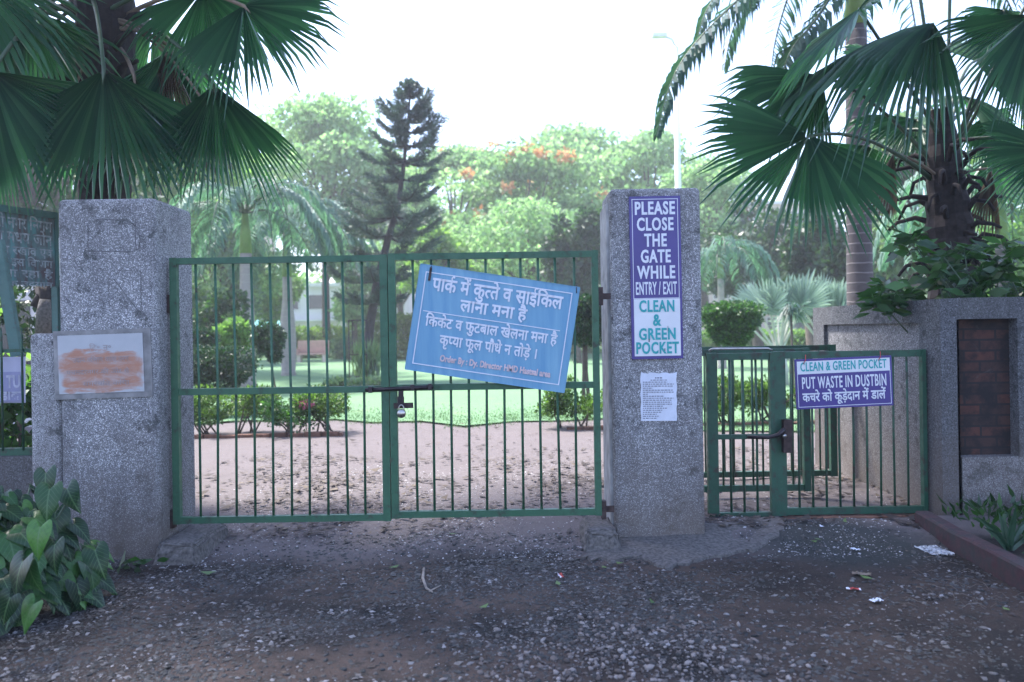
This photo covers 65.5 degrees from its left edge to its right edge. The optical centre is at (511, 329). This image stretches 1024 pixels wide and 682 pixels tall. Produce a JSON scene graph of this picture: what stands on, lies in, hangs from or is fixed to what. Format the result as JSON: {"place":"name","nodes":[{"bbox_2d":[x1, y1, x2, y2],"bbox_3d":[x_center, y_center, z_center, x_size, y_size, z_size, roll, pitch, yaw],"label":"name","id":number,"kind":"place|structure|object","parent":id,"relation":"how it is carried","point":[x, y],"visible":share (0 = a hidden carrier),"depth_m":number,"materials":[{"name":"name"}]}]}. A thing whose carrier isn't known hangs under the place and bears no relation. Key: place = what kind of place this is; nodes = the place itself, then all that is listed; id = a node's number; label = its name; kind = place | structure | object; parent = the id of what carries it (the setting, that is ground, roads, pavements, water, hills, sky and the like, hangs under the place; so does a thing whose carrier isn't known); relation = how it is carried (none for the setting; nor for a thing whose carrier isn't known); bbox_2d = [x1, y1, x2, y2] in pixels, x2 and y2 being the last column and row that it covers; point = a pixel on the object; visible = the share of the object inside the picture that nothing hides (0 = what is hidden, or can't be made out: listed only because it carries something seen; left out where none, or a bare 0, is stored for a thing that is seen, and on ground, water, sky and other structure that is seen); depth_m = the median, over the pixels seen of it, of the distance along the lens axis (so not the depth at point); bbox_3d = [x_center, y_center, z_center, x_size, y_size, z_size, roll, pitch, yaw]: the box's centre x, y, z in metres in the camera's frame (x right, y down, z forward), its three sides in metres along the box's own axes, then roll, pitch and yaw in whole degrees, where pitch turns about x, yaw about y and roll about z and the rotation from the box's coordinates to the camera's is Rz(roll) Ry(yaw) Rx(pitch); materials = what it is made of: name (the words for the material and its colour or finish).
{"place":"outdoors","nodes":[
{"label":"outdoors","id":0,"kind":"place"},
{"bbox_2d":[193,347,814,433],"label":"lawn","id":1,"kind":"structure","parent":0,"point":[404,376],"depth_m":17.44,"materials":[{"name":"green plant"}]},
{"bbox_2d":[1,21,163,222],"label":"broad tree","id":2,"kind":"object","parent":1,"relation":"on","point":[48,206],"visible":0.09,"depth_m":21.98,"materials":[{"name":"green plant"}]},
{"bbox_2d":[74,62,270,265],"bbox_3d":[-12.882,-4.192,29.740,6.785,11.788,6.375,-1,0,0],"label":"broad tree","id":3,"kind":"object","parent":1,"relation":"on","point":[174,193],"visible":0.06,"depth_m":28.93,"materials":[{"name":"green plant"}]},
{"bbox_2d":[193,327,221,383],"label":"clipped shrub","id":4,"kind":"object","parent":1,"relation":"on","point":[204,337],"visible":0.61,"depth_m":14.65,"materials":[{"name":"green plant"}]},
{"bbox_2d":[192,278,228,387],"bbox_3d":[-7.630,0.155,18.943,1.585,2.840,1.228,-1,0,-37],"label":"shrub","id":5,"kind":"object","parent":1,"relation":"on","point":[201,296],"visible":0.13,"depth_m":18.89,"materials":[{"name":"green plant"}]},
{"bbox_2d":[192,287,250,395],"bbox_3d":[-6.519,0.269,17.997,1.552,2.583,1.321,-1,0,0],"label":"shrub","id":6,"kind":"object","parent":1,"relation":"on","point":[207,313],"visible":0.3,"depth_m":18.02,"materials":[{"name":"green plant"}]},
{"bbox_2d":[193,341,262,414],"bbox_3d":[-5.168,0.831,13.589,1.739,1.309,1.034,-1,0,0],"label":"clipped shrub","id":7,"kind":"object","parent":1,"relation":"on","point":[208,368],"visible":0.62,"depth_m":13.39,"materials":[{"name":"green plant"}]},
{"bbox_2d":[192,200,272,319],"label":"broad tree","id":8,"kind":"object","parent":1,"relation":"on","point":[222,273],"visible":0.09,"depth_m":35.41,"materials":[{"name":"green plant"}]},
{"bbox_2d":[208,315,256,387],"bbox_3d":[-5.916,0.599,17.052,1.105,1.901,0.895,-1,0,0],"label":"shrub","id":9,"kind":"object","parent":1,"relation":"on","point":[225,330],"visible":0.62,"depth_m":16.87,"materials":[{"name":"green plant"}]},
{"bbox_2d":[202,158,302,358],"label":"broad tree","id":10,"kind":"object","parent":1,"relation":"on","point":[276,281],"visible":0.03,"depth_m":41.59,"materials":[{"name":"green plant"}]},
{"bbox_2d":[169,175,346,386],"bbox_3d":[-6.918,-1.210,20.965,4.738,5.617,5.238,-1,0,0],"label":"royal palm","id":11,"kind":"object","parent":1,"relation":"on","point":[317,224],"visible":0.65,"depth_m":20.85,"materials":[{"name":"green plant"}]},
{"bbox_2d":[248,319,287,399],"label":"standard shrub","id":12,"kind":"object","parent":1,"relation":"on","point":[262,337],"visible":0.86,"depth_m":15.07,"materials":[{"name":"green plant"}]},
{"bbox_2d":[253,273,305,323],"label":"broad tree","id":13,"kind":"object","parent":1,"relation":"on","point":[298,288],"visible":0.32,"depth_m":47.23,"materials":[{"name":"green plant"}]},
{"bbox_2d":[197,197,377,375],"bbox_3d":[-7.342,-1.379,26.151,5.556,5.969,5.427,-1,0,28],"label":"royal palm","id":14,"kind":"object","parent":1,"relation":"on","point":[284,324],"visible":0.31,"depth_m":25.81,"materials":[{"name":"green plant"}]},
{"bbox_2d":[296,340,328,361],"bbox_3d":[-9.484,1.049,37.825,1.500,1.100,0.550,-1,0,0],"label":"park bench","id":15,"kind":"object","parent":1,"relation":"on","point":[317,347],"visible":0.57,"depth_m":38.01,"materials":[{"name":"stone"}]},
{"bbox_2d":[296,322,361,358],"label":"hedge","id":16,"kind":"object","parent":1,"relation":"on","point":[313,333],"visible":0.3,"depth_m":43.74,"materials":[{"name":"green plant"}]},
{"bbox_2d":[254,89,429,357],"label":"broad tree","id":17,"kind":"object","parent":1,"relation":"on","point":[327,129],"visible":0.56,"depth_m":42.45,"materials":[{"name":"green plant"}]},
{"bbox_2d":[328,333,361,358],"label":"hedge","id":18,"kind":"object","parent":1,"relation":"on","point":[334,353],"visible":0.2,"depth_m":41.69,"materials":[{"name":"green plant"}]},
{"bbox_2d":[322,374,380,385],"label":"shrub","id":19,"kind":"object","parent":1,"relation":"on","point":[353,381],"visible":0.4,"depth_m":19.78,"materials":[{"name":"green plant"}]},
{"bbox_2d":[327,243,379,359],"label":"broad tree","id":20,"kind":"object","parent":1,"relation":"on","point":[353,312],"visible":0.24,"depth_m":39.15,"materials":[{"name":"green plant"}]},
{"bbox_2d":[348,320,369,377],"bbox_3d":[-4.184,0.618,21.850,0.508,1.795,0.532,-1,0,0],"label":"tree guard","id":21,"kind":"object","parent":1,"relation":"on","point":[349,354],"visible":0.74,"depth_m":21.59,"materials":[{"name":"metal"}]},
{"bbox_2d":[346,335,380,377],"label":"shrub","id":22,"kind":"object","parent":1,"relation":"on","point":[373,360],"visible":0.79,"depth_m":21.74,"materials":[{"name":"green plant"}]},
{"bbox_2d":[364,311,411,359],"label":"hedge","id":23,"kind":"object","parent":1,"relation":"on","point":[404,321],"visible":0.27,"depth_m":39.54,"materials":[{"name":"green plant"}]},
{"bbox_2d":[323,76,454,345],"bbox_3d":[-3.427,-2.794,22.741,3.665,8.503,3.844,-1,0,0],"label":"norfolk pine","id":24,"kind":"object","parent":1,"relation":"on","point":[399,132],"visible":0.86,"depth_m":22.00,"materials":[{"name":"green plant"}]},
{"bbox_2d":[365,172,459,345],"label":"broad tree","id":25,"kind":"object","parent":1,"relation":"on","point":[437,201],"visible":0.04,"depth_m":55.93,"materials":[{"name":"green plant"}]},
{"bbox_2d":[396,222,480,293],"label":"broad tree","id":26,"kind":"object","parent":1,"relation":"on","point":[449,244],"visible":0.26,"depth_m":35.38,"materials":[{"name":"green plant"}]},
{"bbox_2d":[368,141,532,288],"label":"broad tree","id":27,"kind":"object","parent":1,"relation":"on","point":[461,155],"visible":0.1,"depth_m":48.41,"materials":[{"name":"green plant"}]},
{"bbox_2d":[441,194,600,286],"bbox_3d":[0.676,-2.669,39.946,9.324,8.316,10.306,-1,0,0],"label":"broad tree","id":28,"kind":"object","parent":1,"relation":"on","point":[528,234],"visible":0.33,"depth_m":38.17,"materials":[{"name":"green plant"}]},
{"bbox_2d":[431,130,628,280],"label":"broad tree","id":29,"kind":"object","parent":1,"relation":"on","point":[543,163],"visible":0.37,"depth_m":45.22,"materials":[{"name":"green plant"}]},
{"bbox_2d":[535,206,601,362],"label":"broad tree","id":30,"kind":"object","parent":1,"relation":"on","point":[583,233],"visible":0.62,"depth_m":31.52,"materials":[{"name":"green plant"}]},
{"bbox_2d":[487,117,658,347],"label":"broad tree","id":31,"kind":"object","parent":1,"relation":"on","point":[585,138],"visible":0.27,"depth_m":51.57,"materials":[{"name":"green plant"}]},
{"bbox_2d":[572,293,601,399],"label":"clipped shrub","id":32,"kind":"object","parent":1,"relation":"on","point":[584,327],"visible":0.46,"depth_m":13.17,"materials":[{"name":"green plant"}]},
{"bbox_2d":[580,127,728,244],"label":"broad tree","id":33,"kind":"object","parent":1,"relation":"on","point":[648,152],"visible":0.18,"depth_m":49.78,"materials":[{"name":"green plant"}]},
{"bbox_2d":[658,153,769,339],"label":"broad tree","id":34,"kind":"object","parent":1,"relation":"on","point":[713,203],"visible":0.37,"depth_m":44.61,"materials":[{"name":"green plant"}]},
{"bbox_2d":[702,373,754,422],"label":"bush","id":35,"kind":"object","parent":1,"relation":"on","point":[747,394],"visible":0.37,"depth_m":11.21,"materials":[{"name":"green plant"}]},
{"bbox_2d":[701,298,768,375],"bbox_3d":[3.962,0.390,14.319,1.322,1.900,1.207,-1,0,0],"label":"clipped shrub","id":36,"kind":"object","parent":1,"relation":"on","point":[733,323],"visible":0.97,"depth_m":14.03,"materials":[{"name":"green plant"}]},
{"bbox_2d":[700,235,780,368],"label":"royal palm","id":37,"kind":"object","parent":1,"relation":"on","point":[707,254],"visible":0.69,"depth_m":25.89,"materials":[{"name":"green plant"}]},
{"bbox_2d":[702,328,805,346],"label":"hedge","id":38,"kind":"object","parent":1,"relation":"on","point":[799,337],"visible":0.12,"depth_m":39.66,"materials":[{"name":"green plant"}]},
{"bbox_2d":[700,186,808,345],"bbox_3d":[10.621,-2.416,33.799,5.991,7.497,5.150,-1,0,0],"label":"royal palm","id":39,"kind":"object","parent":1,"relation":"on","point":[762,239],"visible":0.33,"depth_m":33.07,"materials":[{"name":"green plant"}]},
{"bbox_2d":[734,374,795,420],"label":"bush","id":40,"kind":"object","parent":1,"relation":"on","point":[765,391],"visible":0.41,"depth_m":11.43,"materials":[{"name":"green plant"}]},
{"bbox_2d":[728,269,832,384],"bbox_3d":[6.033,-0.021,18.658,2.323,2.754,2.252,-1,0,-29],"label":"silver palm","id":41,"kind":"object","parent":1,"relation":"on","point":[807,294],"visible":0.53,"depth_m":18.20,"materials":[{"name":"green plant"}]},
{"bbox_2d":[774,302,808,388],"bbox_3d":[5.455,0.407,15.470,0.709,1.917,0.752,-1,0,25],"label":"dracaena","id":42,"kind":"object","parent":1,"relation":"on","point":[791,310],"visible":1,"depth_m":15.44,"materials":[{"name":"green plant"}]},
{"bbox_2d":[769,270,846,335],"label":"silver palm","id":43,"kind":"object","parent":1,"relation":"on","point":[838,294],"visible":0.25,"depth_m":19.57,"materials":[{"name":"green plant"}]},
{"bbox_2d":[774,201,845,358],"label":"broad tree","id":44,"kind":"object","parent":1,"relation":"on","point":[811,256],"visible":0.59,"depth_m":26.66,"materials":[{"name":"green plant"}]},
{"bbox_2d":[653,0,1023,304],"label":"royal palm","id":45,"kind":"object","parent":1,"relation":"on","point":[859,268],"visible":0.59,"depth_m":10.66,"materials":[{"name":"green plant"}]},
{"bbox_2d":[831,106,967,300],"bbox_3d":[12.854,-3.008,26.123,4.420,8.611,4.063,-1,0,0],"label":"broad tree","id":46,"kind":"object","parent":1,"relation":"on","point":[895,269],"visible":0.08,"depth_m":25.78,"materials":[{"name":"green plant"}]},
{"bbox_2d":[873,158,1023,296],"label":"tree","id":47,"kind":"object","parent":1,"relation":"on","point":[905,227],"visible":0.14,"depth_m":15.07,"materials":[{"name":"green plant"}]},
{"bbox_2d":[917,125,1023,296],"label":"broad tree","id":48,"kind":"object","parent":1,"relation":"on","point":[1020,235],"visible":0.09,"depth_m":22.87,"materials":[{"name":"green plant"}]},
{"bbox_2d":[0,344,1023,681],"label":"ground","id":49,"kind":"structure","parent":0,"point":[802,566],"depth_m":4.53,"materials":[{"name":"beige soil"}]},
{"bbox_2d":[0,372,31,447],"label":"shrub","id":50,"kind":"object","parent":49,"relation":"on","point":[11,417],"visible":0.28,"depth_m":6.47,"materials":[{"name":"green plant"}]},
{"bbox_2d":[0,455,32,498],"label":"wall","id":51,"kind":"structure","parent":49,"relation":"on","point":[16,472],"depth_m":5.44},
{"bbox_2d":[0,327,31,455],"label":"railing","id":52,"kind":"object","parent":51,"relation":"on","point":[22,450],"visible":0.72,"depth_m":5.50,"materials":[{"name":"green metal"}]},
{"bbox_2d":[0,357,25,402],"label":"banner","id":53,"kind":"object","parent":52,"relation":"attached to","point":[11,379],"visible":0.91,"depth_m":5.71,"materials":[{"name":"fabric"}]},
{"bbox_2d":[0,285,37,437],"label":"shrub","id":54,"kind":"object","parent":49,"relation":"on","point":[21,306],"visible":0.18,"depth_m":9.45,"materials":[{"name":"green plant"}]},
{"bbox_2d":[0,252,59,426],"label":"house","id":55,"kind":"structure","parent":49,"relation":"on","point":[21,314],"depth_m":12.43,"materials":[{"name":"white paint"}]},
{"bbox_2d":[0,295,35,364],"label":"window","id":56,"kind":"structure","parent":55,"relation":"in","point":[5,342],"depth_m":12.43,"materials":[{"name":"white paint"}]},
{"bbox_2d":[0,204,60,356],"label":"notice board","id":57,"kind":"object","parent":49,"relation":"on","point":[29,251],"visible":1,"depth_m":6.46,"materials":[{"name":"teal paint"}]},
{"bbox_2d":[30,286,60,333],"bbox_3d":[-4.737,0.597,8.143,0.350,2.131,0.437,-1,0,0],"label":"tree stump","id":58,"kind":"object","parent":49,"relation":"on","point":[41,302],"visible":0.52,"depth_m":7.97,"materials":[{"name":"brown plant"}]},
{"bbox_2d":[0,465,117,636],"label":"arrowhead plant","id":59,"kind":"object","parent":49,"relation":"on","point":[43,555],"visible":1,"depth_m":4.11,"materials":[{"name":"green plant"}]},
{"bbox_2d":[31,198,228,565],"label":"gate pillar","id":60,"kind":"structure","parent":49,"relation":"on","point":[112,457],"depth_m":5.10,"materials":[{"name":"concrete"}]},
{"bbox_2d":[53,328,152,399],"bbox_3d":[-2.617,0.217,5.098,0.633,0.451,0.024,-1,0,0],"label":"plaque","id":61,"kind":"object","parent":60,"relation":"attached to","point":[105,363],"visible":1,"depth_m":5.09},
{"bbox_2d":[166,254,391,528],"bbox_3d":[-1.572,0.406,5.261,1.520,1.785,0.087,-1,0,0],"label":"gate leaf","id":62,"kind":"object","parent":60,"relation":"attached to","point":[177,392],"visible":0.98,"depth_m":5.25,"materials":[{"name":"green paint"}]},
{"bbox_2d":[117,549,168,572],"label":"weed","id":63,"kind":"object","parent":49,"relation":"on","point":[141,561],"visible":0.93,"depth_m":4.90,"materials":[{"name":"green plant"}]},
{"bbox_2d":[0,0,353,227],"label":"fan palm","id":64,"kind":"object","parent":49,"relation":"on","point":[91,93],"visible":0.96,"depth_m":6.29,"materials":[{"name":"green plant"}]},
{"bbox_2d":[194,384,237,433],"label":"bush","id":65,"kind":"object","parent":49,"relation":"on","point":[207,412],"visible":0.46,"depth_m":10.98,"materials":[{"name":"green plant"}]},
{"bbox_2d":[216,383,283,433],"bbox_3d":[-3.695,1.103,11.299,0.900,0.724,0.844,-1,0,0],"label":"bush","id":66,"kind":"object","parent":49,"relation":"on","point":[245,404],"visible":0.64,"depth_m":11.16,"materials":[{"name":"green plant"}]},
{"bbox_2d":[194,431,343,438],"bbox_3d":[-3.567,1.451,10.800,2.544,0.110,0.129,-1,0,0],"label":"brick edging","id":67,"kind":"object","parent":49,"relation":"on","point":[305,434],"visible":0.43,"depth_m":10.76,"materials":[{"name":"red brick"}]},
{"bbox_2d":[257,393,320,433],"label":"bush","id":68,"kind":"object","parent":49,"relation":"on","point":[282,415],"visible":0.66,"depth_m":10.86,"materials":[{"name":"green plant"}]},
{"bbox_2d":[284,383,353,430],"bbox_3d":[-2.671,1.099,11.181,0.891,0.709,0.850,-1,0,0],"label":"bush","id":69,"kind":"object","parent":49,"relation":"on","point":[335,399],"visible":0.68,"depth_m":11.00,"materials":[{"name":"green plant"}]},
{"bbox_2d":[256,283,415,342],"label":"house","id":70,"kind":"structure","parent":49,"relation":"on","point":[315,305],"depth_m":60.00,"materials":[{"name":"white paint"}]},
{"bbox_2d":[309,294,321,309],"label":"window","id":71,"kind":"structure","parent":70,"relation":"in","point":[315,300],"depth_m":59.92,"materials":[{"name":"grey glass"}]},
{"bbox_2d":[0,528,1023,681],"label":"gravel","id":72,"kind":"structure","parent":49,"relation":"on","point":[416,584],"depth_m":3.99,"materials":[{"name":"grey gravel"}]},
{"bbox_2d":[0,535,1018,681],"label":"leaf scraps","id":73,"kind":"object","parent":72,"relation":"on","point":[537,659],"visible":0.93,"depth_m":3.99,"materials":[{"name":"brown plant"}]},
{"bbox_2d":[110,458,954,567],"bbox_3d":[0.224,1.415,6.723,5.610,0.087,3.572,-1,0,0],"label":"grit","id":74,"kind":"object","parent":49,"relation":"on","point":[547,527],"visible":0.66,"depth_m":5.53,"materials":[{"name":"gravel"}]},
{"bbox_2d":[195,419,919,536],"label":"fallen leaves","id":75,"kind":"object","parent":49,"relation":"on","point":[751,521],"visible":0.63,"depth_m":6.78,"materials":[{"name":"brown plant"}]},
{"bbox_2d":[534,373,602,427],"bbox_3d":[0.832,0.989,11.282,1.012,0.812,0.784,-1,0,19],"label":"bush","id":76,"kind":"object","parent":49,"relation":"on","point":[584,404],"visible":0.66,"depth_m":11.17,"materials":[{"name":"green plant"}]},
{"bbox_2d":[440,602,816,681],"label":"pale gravel","id":77,"kind":"structure","parent":49,"relation":"on","point":[567,672],"depth_m":3.47,"materials":[{"name":"grey gravel"}]},
{"bbox_2d":[579,188,704,551],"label":"gate pillar","id":78,"kind":"structure","parent":49,"relation":"on","point":[653,478],"depth_m":5.36,"materials":[{"name":"concrete"}]},
{"bbox_2d":[365,250,613,518],"bbox_3d":[-0.149,0.373,5.261,1.628,1.776,0.087,-1,0,0],"label":"gate leaf","id":79,"kind":"object","parent":78,"relation":"attached to","point":[397,390],"visible":0.87,"depth_m":5.25,"materials":[{"name":"green paint"}]},
{"bbox_2d":[405,263,579,392],"bbox_3d":[-0.128,-0.015,5.246,1.157,0.870,0.093,-1,0,0],"label":"notice board","id":80,"kind":"object","parent":79,"relation":"attached to","point":[488,327],"visible":1,"depth_m":5.21,"materials":[{"name":"blue paint"}]},
{"bbox_2d":[629,196,682,358],"bbox_3d":[0.967,-0.352,5.348,0.347,1.093,0.024,-1,0,0],"label":"notice board","id":81,"kind":"object","parent":78,"relation":"attached to","point":[655,276],"visible":1,"depth_m":5.34,"materials":[{"name":"purple metal"}]},
{"bbox_2d":[640,372,676,420],"bbox_3d":[0.988,0.446,5.354,0.252,0.333,0.004,-1,0,0],"label":"paper sheet","id":82,"kind":"object","parent":78,"relation":"attached to","point":[658,396],"visible":1,"depth_m":5.36,"materials":[{"name":"grey paper"}]},
{"bbox_2d":[651,32,680,187],"bbox_3d":[3.920,-3.016,19.929,0.738,8.809,0.249,-1,0,-10],"label":"street lamp","id":83,"kind":"object","parent":49,"relation":"on","point":[658,35],"visible":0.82,"depth_m":19.94,"materials":[{"name":"white metal"}]},
{"bbox_2d":[580,516,784,570],"bbox_3d":[1.273,1.429,5.309,1.821,0.148,0.686,-1,0,-27],"label":"apron","id":84,"kind":"object","parent":49,"relation":"on","point":[666,552],"visible":0.58,"depth_m":5.16,"materials":[{"name":"concrete"}]},
{"bbox_2d":[705,347,775,516],"bbox_3d":[1.679,0.759,5.841,0.491,1.266,0.061,-1,0,0],"label":"gate leaf","id":85,"kind":"object","parent":49,"relation":"on","point":[713,436],"visible":0.87,"depth_m":5.82,"materials":[{"name":"green paint"}]},
{"bbox_2d":[747,419,791,452],"bbox_3d":[1.876,0.774,5.784,0.320,0.240,0.083,-1,0,0],"label":"gate lock","id":86,"kind":"object","parent":85,"relation":"attached to","point":[785,431],"visible":1,"depth_m":5.78,"materials":[{"name":"metal"}]},
{"bbox_2d":[702,348,811,491],"bbox_3d":[1.998,0.738,6.517,0.873,1.169,0.050,-1,0,0],"label":"barrier","id":87,"kind":"object","parent":49,"relation":"on","point":[806,485],"visible":0.52,"depth_m":6.51,"materials":[{"name":"green metal"}]},
{"bbox_2d":[702,344,837,477],"bbox_3d":[2.300,0.746,7.297,1.336,1.205,0.050,-1,0,0],"label":"barrier","id":88,"kind":"object","parent":49,"relation":"on","point":[833,446],"visible":0.25,"depth_m":7.28,"materials":[{"name":"green metal"}]},
{"bbox_2d":[701,201,840,338],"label":"house","id":89,"kind":"structure","parent":49,"relation":"on","point":[712,297],"depth_m":66.00,"materials":[{"name":"beige paint"}]},
{"bbox_2d":[781,513,914,518],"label":"sill","id":90,"kind":"structure","parent":49,"relation":"on","point":[827,516],"depth_m":5.82,"materials":[{"name":"concrete"}]},
{"bbox_2d":[772,349,928,515],"bbox_3d":[2.485,0.752,5.859,1.117,1.205,0.050,-1,0,0],"label":"railing","id":91,"kind":"object","parent":90,"relation":"on","point":[782,507],"visible":0.81,"depth_m":5.84,"materials":[{"name":"green metal"}]},
{"bbox_2d":[794,351,892,409],"bbox_3d":[2.416,0.367,5.803,0.714,0.414,0.038,-1,0,0],"label":"notice board","id":92,"kind":"object","parent":91,"relation":"attached to","point":[861,381],"visible":1,"depth_m":5.79,"materials":[{"name":"purple metal"}]},
{"bbox_2d":[684,0,1023,298],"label":"fan palm","id":93,"kind":"object","parent":49,"relation":"on","point":[851,175],"visible":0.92,"depth_m":6.50,"materials":[{"name":"green plant"}]},
{"bbox_2d":[813,298,961,515],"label":"wing wall","id":94,"kind":"structure","parent":49,"relation":"on","point":[930,326],"depth_m":6.20,"materials":[{"name":"grey concrete"}]},
{"bbox_2d":[853,221,1023,332],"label":"shrub","id":95,"kind":"object","parent":94,"relation":"on","point":[979,281],"visible":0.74,"depth_m":6.12,"materials":[{"name":"green plant"}]},
{"bbox_2d":[907,544,1023,607],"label":"straw","id":96,"kind":"object","parent":49,"relation":"on","point":[955,588],"visible":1,"depth_m":4.32,"materials":[{"name":"beige plant"}]},
{"bbox_2d":[915,511,1023,591],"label":"kerb","id":97,"kind":"structure","parent":49,"relation":"on","point":[1003,565],"depth_m":4.80,"materials":[{"name":"red paint"}]},
{"bbox_2d":[938,514,1023,558],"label":"planting bed","id":98,"kind":"object","parent":49,"relation":"on","point":[977,530],"depth_m":5.31,"materials":[{"name":"brown soil"}]},
{"bbox_2d":[937,484,1023,552],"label":"weed","id":99,"kind":"object","parent":98,"relation":"on","point":[1005,512],"visible":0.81,"depth_m":5.37,"materials":[{"name":"green plant"}]},
{"bbox_2d":[976,507,1023,550],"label":"sword plant","id":100,"kind":"object","parent":98,"relation":"on","point":[1007,539],"visible":0.9,"depth_m":4.74,"materials":[{"name":"green plant"}]},
{"bbox_2d":[949,297,1023,514],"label":"boundary wall","id":101,"kind":"structure","parent":49,"relation":"on","point":[990,357],"depth_m":5.76,"materials":[{"name":"brick"}]},
{"bbox_2d":[36,0,1023,282],"label":"sky","id":102,"kind":"structure","parent":0,"point":[506,68],"materials":[{"name":"white"}]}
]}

